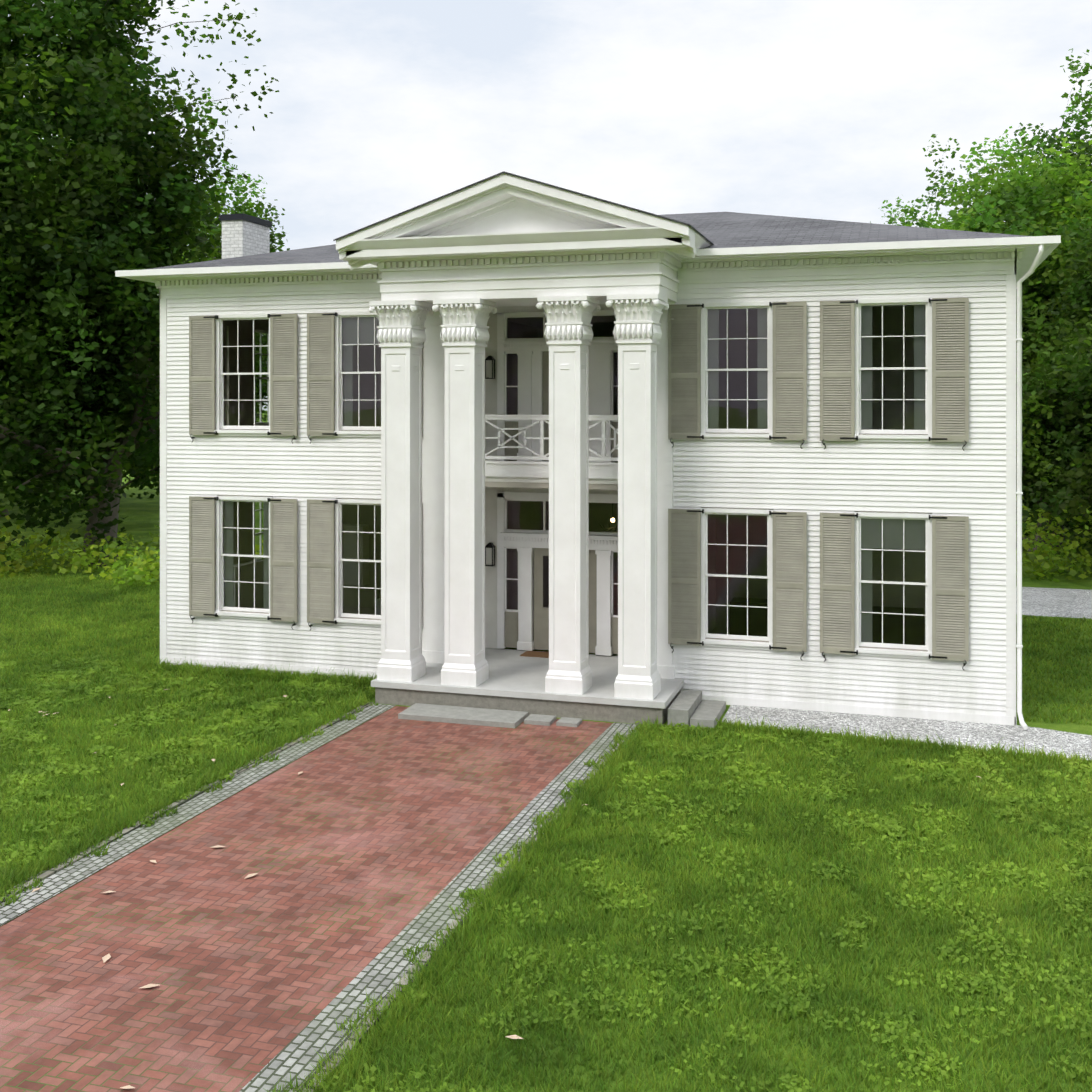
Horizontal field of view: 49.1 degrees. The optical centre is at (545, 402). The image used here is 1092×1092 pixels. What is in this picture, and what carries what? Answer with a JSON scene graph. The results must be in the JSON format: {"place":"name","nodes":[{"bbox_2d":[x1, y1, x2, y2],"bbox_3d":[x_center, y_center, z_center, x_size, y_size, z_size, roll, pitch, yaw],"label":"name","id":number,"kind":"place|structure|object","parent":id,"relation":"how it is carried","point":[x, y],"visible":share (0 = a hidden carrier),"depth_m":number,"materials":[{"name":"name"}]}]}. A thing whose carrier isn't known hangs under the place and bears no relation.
{"place":"outdoors","nodes":[
{"label":"outdoors","id":0,"kind":"place"},
{"bbox_2d":[0,702,638,1091],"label":"brick path","id":1,"kind":"structure","parent":0,"point":[364,851],"depth_m":12.54,"materials":[{"name":"brick"}]},
{"bbox_2d":[8,689,980,1088],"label":"fallen leaves","id":2,"kind":"object","parent":1,"relation":"on","point":[106,957],"visible":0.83,"depth_m":11.38,"materials":[{"name":"beige plant"}]},
{"bbox_2d":[0,411,1091,1091],"bbox_3d":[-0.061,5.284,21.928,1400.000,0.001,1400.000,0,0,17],"label":"lawn","id":3,"kind":"structure","parent":0,"point":[140,517],"depth_m":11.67,"materials":[{"name":"green plant"}]},
{"bbox_2d":[0,232,36,516],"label":"tree","id":4,"kind":"object","parent":3,"relation":"on","point":[4,511],"depth_m":55.51,"materials":[{"name":"green plant"}]},
{"bbox_2d":[2,29,121,498],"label":"tree foliage","id":5,"kind":"object","parent":3,"relation":"on","point":[41,139],"depth_m":61.17,"materials":[{"name":"green plant"}]},
{"bbox_2d":[5,375,159,527],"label":"tree foliage","id":6,"kind":"object","parent":3,"relation":"on","point":[143,480],"depth_m":49.74,"materials":[{"name":"green plant"}]},
{"bbox_2d":[0,515,263,590],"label":"brush","id":7,"kind":"object","parent":3,"relation":"on","point":[149,565],"visible":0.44,"depth_m":36.83,"materials":[{"name":"green plant"}]},
{"bbox_2d":[0,0,279,567],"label":"tree","id":8,"kind":"object","parent":3,"relation":"on","point":[79,350],"visible":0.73,"depth_m":36.92,"materials":[{"name":"green plant"}]},
{"bbox_2d":[156,191,267,452],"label":"tree foliage","id":9,"kind":"object","parent":3,"relation":"on","point":[257,364],"depth_m":60.02,"materials":[{"name":"green plant"}]},
{"bbox_2d":[145,87,289,420],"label":"tree foliage","id":10,"kind":"object","parent":3,"relation":"on","point":[240,209],"depth_m":73.66,"materials":[{"name":"green plant"}]},
{"bbox_2d":[173,663,725,727],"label":"stone steps","id":11,"kind":"structure","parent":3,"relation":"on","point":[690,707],"depth_m":19.88,"materials":[{"name":"grey stone"}]},
{"bbox_2d":[375,687,680,723],"bbox_3d":[1.279,5.334,26.381,16.100,0.700,12.700,0,0,17],"label":"foundation stone","id":12,"kind":"object","parent":3,"relation":"on","point":[581,710],"visible":0.06,"depth_m":20.22,"materials":[{"name":"grey stone"}]},
{"bbox_2d":[371,648,683,708],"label":"porch floor","id":13,"kind":"structure","parent":12,"relation":"on","point":[513,673],"depth_m":20.89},
{"bbox_2d":[369,293,668,699],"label":"portico columns","id":14,"kind":"structure","parent":13,"relation":"on","point":[465,336],"depth_m":20.52,"materials":[{"name":"white paint"}]},
{"bbox_2d":[520,651,548,657],"bbox_3d":[-0.054,4.877,23.164,0.800,0.015,0.470,0,0,17],"label":"door mat","id":15,"kind":"object","parent":13,"relation":"on","point":[540,654],"depth_m":23.14,"materials":[{"name":"brown fabric"}]},
{"bbox_2d":[124,173,1051,724],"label":"house trim","id":16,"kind":"structure","parent":3,"relation":"on","point":[506,243],"depth_m":20.56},
{"bbox_2d":[215,297,931,658],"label":"windows","id":17,"kind":"structure","parent":16,"relation":"attached to","point":[531,419],"depth_m":23.05,"materials":[{"name":"white wood"}]},
{"bbox_2d":[505,352,617,653],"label":"doors","id":18,"kind":"structure","parent":17,"relation":"attached to","point":[541,626],"depth_m":23.48,"materials":[{"name":"paint"}]},
{"bbox_2d":[223,305,925,645],"bbox_3d":[0.164,1.206,22.675,13.384,5.783,1.480,0,0,17],"label":"window glass","id":19,"kind":"object","parent":17,"relation":"in","point":[612,503],"visible":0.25,"depth_m":21.05,"materials":[{"name":"clear glass"}]},
{"bbox_2d":[224,305,924,644],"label":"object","id":20,"kind":"object","parent":16,"relation":"on","point":[870,619],"depth_m":22.01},
{"bbox_2d":[190,298,966,669],"bbox_3d":[0.137,1.337,22.586,14.671,6.155,1.625,0,0,17],"label":"shutter hardware","id":21,"kind":"object","parent":16,"relation":"attached to","point":[490,544],"visible":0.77,"depth_m":21.03,"materials":[{"name":"black metal"}]},
{"bbox_2d":[486,360,493,564],"bbox_3d":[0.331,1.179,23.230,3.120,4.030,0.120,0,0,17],"label":"lantern glass","id":22,"kind":"object","parent":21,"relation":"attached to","point":[488,374],"visible":0.44,"depth_m":23.61,"materials":[{"name":"grey"}]},
{"bbox_2d":[189,297,968,661],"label":"shutters","id":23,"kind":"object","parent":16,"relation":"attached to","point":[837,529],"visible":0.9,"depth_m":20.61,"materials":[{"name":"paint"}]},
{"bbox_2d":[143,171,1028,269],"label":"roof shingles","id":24,"kind":"object","parent":16,"relation":"on","point":[724,229],"visible":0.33,"depth_m":22.30,"materials":[{"name":"grey"}]},
{"bbox_2d":[219,213,271,258],"bbox_3d":[-6.702,-3.271,26.719,0.600,1.710,1.230,0,0,17],"label":"chimney","id":25,"kind":"object","parent":24,"relation":"on","point":[243,234],"visible":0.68,"depth_m":26.22,"materials":[{"name":"brick"}]},
{"bbox_2d":[115,235,1060,729],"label":"gutters and downpipes","id":26,"kind":"object","parent":16,"relation":"attached to","point":[1003,241],"visible":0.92,"depth_m":19.50,"materials":[{"name":"white metal"}]},
{"bbox_2d":[599,503,617,531],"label":"chandelier frames","id":27,"kind":"structure","parent":16,"relation":"hanging from","point":[614,528],"depth_m":24.82,"materials":[{"name":"black metal"}]},
{"bbox_2d":[722,586,1091,759],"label":"gravel drive","id":28,"kind":"structure","parent":3,"relation":"on","point":[1060,602],"depth_m":19.62,"materials":[{"name":"grey gravel"}]},
{"bbox_2d":[910,139,1035,227],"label":"tree foliage","id":29,"kind":"object","parent":3,"relation":"on","point":[939,218],"depth_m":58.22,"materials":[{"name":"green plant"}]},
{"bbox_2d":[1006,85,1091,530],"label":"tree foliage","id":30,"kind":"object","parent":29,"relation":"attached to","point":[1085,145],"depth_m":48.96,"materials":[{"name":"green plant"}]},
{"bbox_2d":[870,134,1012,229],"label":"tree foliage","id":31,"kind":"object","parent":30,"relation":"attached to","point":[921,222],"depth_m":51.31,"materials":[{"name":"green plant"}]},
{"bbox_2d":[937,125,1027,519],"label":"tree foliage","id":32,"kind":"object","parent":31,"relation":"attached to","point":[971,188],"depth_m":53.62,"materials":[{"name":"green plant"}]},
{"bbox_2d":[986,231,1047,519],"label":"tree foliage","id":33,"kind":"object","parent":3,"relation":"on","point":[1023,500],"depth_m":44.88,"materials":[{"name":"green plant"}]},
{"bbox_2d":[1016,252,1070,539],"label":"tree foliage","id":34,"kind":"object","parent":3,"relation":"on","point":[1026,533],"depth_m":45.34,"materials":[{"name":"green plant"}]},
{"bbox_2d":[1016,496,1091,582],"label":"brush","id":35,"kind":"object","parent":3,"relation":"on","point":[1040,557],"visible":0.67,"depth_m":35.94,"materials":[{"name":"green plant"}]},
{"bbox_2d":[1016,280,1091,551],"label":"tree foliage","id":36,"kind":"object","parent":3,"relation":"on","point":[1034,469],"depth_m":38.91,"materials":[{"name":"green plant"}]},
{"bbox_2d":[1016,213,1091,478],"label":"tree foliage","id":37,"kind":"object","parent":3,"relation":"on","point":[1082,281],"depth_m":38.19,"materials":[{"name":"green plant"}]},
{"bbox_2d":[1016,245,1091,547],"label":"tree foliage","id":38,"kind":"object","parent":3,"relation":"on","point":[1075,500],"depth_m":36.57,"materials":[{"name":"green plant"}]},
{"bbox_2d":[8,0,1091,410],"label":"sky","id":39,"kind":"structure","parent":0,"point":[382,109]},
{"bbox_2d":[217,319,931,651],"bbox_3d":[1.524,1.319,27.195,16.152,7.650,11.000,0,0,17],"label":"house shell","id":40,"kind":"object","parent":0,"point":[230,388],"visible":0.1,"depth_m":26.56},
{"bbox_2d":[166,275,1005,715],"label":"house clapboards","id":41,"kind":"object","parent":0,"point":[814,477],"visible":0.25,"depth_m":20.70,"materials":[{"name":"white wood"}]},
{"bbox_2d":[343,305,924,644],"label":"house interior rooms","id":42,"kind":"object","parent":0,"point":[893,383],"depth_m":25.88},
{"bbox_2d":[937,48,1091,548],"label":"tree foliage","id":43,"kind":"object","parent":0,"point":[996,201],"depth_m":42.87,"materials":[{"name":"green plant"}]},
{"bbox_2d":[1052,307,1091,434],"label":"tree foliage","id":44,"kind":"object","parent":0,"point":[1085,368],"depth_m":34.27,"materials":[{"name":"green plant"}]}
]}

